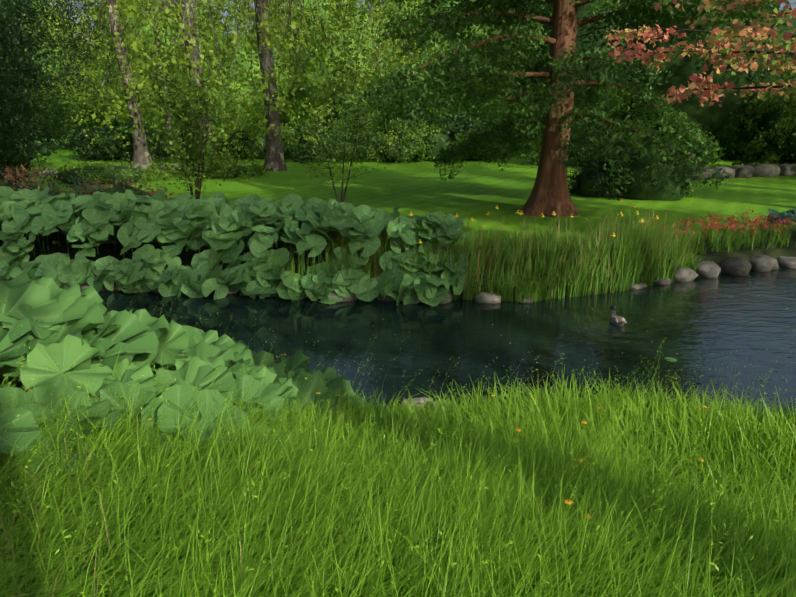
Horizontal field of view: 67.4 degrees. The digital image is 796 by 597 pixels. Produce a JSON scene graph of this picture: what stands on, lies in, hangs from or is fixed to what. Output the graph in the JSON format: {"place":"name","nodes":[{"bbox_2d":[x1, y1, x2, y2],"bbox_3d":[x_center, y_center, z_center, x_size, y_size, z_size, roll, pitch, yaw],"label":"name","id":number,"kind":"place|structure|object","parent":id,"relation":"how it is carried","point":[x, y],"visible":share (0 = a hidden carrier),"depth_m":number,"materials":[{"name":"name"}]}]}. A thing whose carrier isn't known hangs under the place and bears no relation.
{"place":"outdoors","nodes":[
{"label":"outdoors","id":0,"kind":"place"},
{"bbox_2d":[0,126,795,596],"bbox_3d":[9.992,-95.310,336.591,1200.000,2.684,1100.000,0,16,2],"label":"ground","id":1,"kind":"structure","parent":0,"point":[408,186],"depth_m":22.21,"materials":[{"name":"green plant"}]},
{"bbox_2d":[0,0,163,182],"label":"dark maple foliage","id":2,"kind":"object","parent":1,"relation":"on","point":[24,74],"visible":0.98,"depth_m":16.93,"materials":[{"name":"green plant"}]},
{"bbox_2d":[0,165,173,245],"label":"low shrubs","id":3,"kind":"object","parent":1,"relation":"on","point":[85,187],"visible":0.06,"depth_m":14.69,"materials":[{"name":"green plant"}]},
{"bbox_2d":[0,11,246,243],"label":"shrub","id":4,"kind":"object","parent":1,"relation":"on","point":[65,176],"visible":0.21,"depth_m":25.88,"materials":[{"name":"green plant"}]},
{"bbox_2d":[0,267,366,485],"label":"large-leaved plants","id":5,"kind":"object","parent":1,"relation":"on","point":[63,329],"visible":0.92,"depth_m":4.82,"materials":[{"name":"green plant"}]},
{"bbox_2d":[0,65,389,202],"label":"trees","id":6,"kind":"object","parent":1,"relation":"on","point":[196,153],"depth_m":17.05,"materials":[{"name":"green plant"}]},
{"bbox_2d":[7,0,449,170],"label":"birch trees","id":7,"kind":"object","parent":1,"relation":"on","point":[180,71],"depth_m":32.42,"materials":[{"name":"green plant"}]},
{"bbox_2d":[0,185,467,305],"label":"large-leaved plants","id":8,"kind":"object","parent":1,"relation":"on","point":[258,226],"depth_m":11.22,"materials":[{"name":"green plant"}]},
{"bbox_2d":[17,0,545,140],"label":"background trees","id":9,"kind":"object","parent":1,"relation":"on","point":[300,96],"visible":0.15,"depth_m":58.98,"materials":[{"name":"green plant"}]},
{"bbox_2d":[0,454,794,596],"bbox_3d":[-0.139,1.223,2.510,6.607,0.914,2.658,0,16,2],"label":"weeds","id":10,"kind":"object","parent":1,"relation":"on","point":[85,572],"visible":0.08,"depth_m":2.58,"materials":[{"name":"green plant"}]},
{"bbox_2d":[0,299,795,596],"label":"long grass","id":11,"kind":"structure","parent":1,"relation":"on","point":[481,479],"depth_m":2.90,"materials":[{"name":"green plant"}]},
{"bbox_2d":[28,389,706,518],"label":"meadow flowers","id":12,"kind":"object","parent":11,"relation":"on","point":[566,502],"visible":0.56,"depth_m":3.73,"materials":[{"name":"orange plant"}]},
{"bbox_2d":[0,201,795,596],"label":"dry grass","id":13,"kind":"structure","parent":1,"relation":"on","point":[402,399],"depth_m":10.71,"materials":[{"name":"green plant"}]},
{"bbox_2d":[0,0,795,168],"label":"trees","id":14,"kind":"object","parent":1,"relation":"on","point":[713,120],"depth_m":38.33,"materials":[{"name":"green plant"}]},
{"bbox_2d":[16,163,795,303],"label":"bank rocks","id":15,"kind":"object","parent":1,"relation":"on","point":[741,266],"visible":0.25,"depth_m":12.65,"materials":[{"name":"stone"}]},
{"bbox_2d":[27,159,784,227],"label":"lawn","id":16,"kind":"structure","parent":1,"relation":"on","point":[484,191],"depth_m":24.14,"materials":[{"name":"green plant"}]},
{"bbox_2d":[400,397,432,410],"bbox_3d":[0.202,1.163,6.603,0.405,0.162,0.171,-5,17,-18],"label":"rock","id":17,"kind":"object","parent":1,"relation":"on","point":[418,400],"visible":0.48,"depth_m":6.55,"materials":[{"name":"grey stone"}]},
{"bbox_2d":[259,210,709,302],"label":"iris leaves","id":18,"kind":"object","parent":1,"relation":"on","point":[634,261],"visible":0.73,"depth_m":11.04,"materials":[{"name":"green plant"}]},
{"bbox_2d":[387,198,657,242],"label":"yellow flowers","id":19,"kind":"object","parent":18,"relation":"attached to","point":[521,213],"visible":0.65,"depth_m":11.09,"materials":[{"name":"yellow plant"}]},
{"bbox_2d":[345,0,793,217],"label":"conifer","id":20,"kind":"object","parent":1,"relation":"on","point":[691,147],"depth_m":16.79,"materials":[{"name":"green plant"}]},
{"bbox_2d":[567,139,696,200],"bbox_3d":[8.889,-4.981,22.847,4.932,2.472,4.282,0,16,2],"label":"yew bush","id":21,"kind":"object","parent":1,"relation":"on","point":[644,192],"depth_m":21.77,"materials":[{"name":"green plant"}]},
{"bbox_2d":[638,209,795,245],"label":"red flowers","id":22,"kind":"object","parent":1,"relation":"on","point":[731,224],"visible":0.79,"depth_m":13.61,"materials":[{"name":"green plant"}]},
{"bbox_2d":[651,221,795,254],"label":"flower stems","id":23,"kind":"object","parent":1,"relation":"on","point":[730,239],"visible":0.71,"depth_m":13.63,"materials":[{"name":"green plant"}]},
{"bbox_2d":[765,208,795,224],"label":"hosta leaves","id":24,"kind":"object","parent":1,"relation":"on","point":[790,214],"visible":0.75,"depth_m":14.71,"materials":[{"name":"green plant"}]},
{"bbox_2d":[50,0,795,125],"label":"sky","id":25,"kind":"structure","parent":0,"point":[782,5],"materials":[{"name":"white"}]},
{"bbox_2d":[80,266,795,418],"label":"pond water","id":26,"kind":"structure","parent":0,"point":[753,316],"depth_m":8.89,"materials":[{"name":"blue liquid"}]},
{"bbox_2d":[431,401,461,410],"bbox_3d":[0.549,1.200,6.477,0.405,0.162,0.171,6,17,21],"label":"rock","id":27,"kind":"object","parent":26,"relation":"on","point":[440,406],"visible":0.1,"depth_m":6.46,"materials":[{"name":"grey stone"}]},
{"bbox_2d":[445,357,676,403],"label":"lily pads","id":28,"kind":"object","parent":26,"relation":"on","point":[670,358],"visible":0.38,"depth_m":7.96,"materials":[{"name":"plant"}]},
{"bbox_2d":[610,305,626,325],"bbox_3d":[3.469,0.288,9.422,0.190,0.275,0.530,-2,16,-8],"label":"duck","id":29,"kind":"object","parent":26,"relation":"on","point":[616,320],"visible":1,"depth_m":9.39},
{"bbox_2d":[605,0,795,106],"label":"red maple","id":30,"kind":"object","parent":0,"point":[737,34],"depth_m":7.21,"materials":[{"name":"plant"}]}
]}

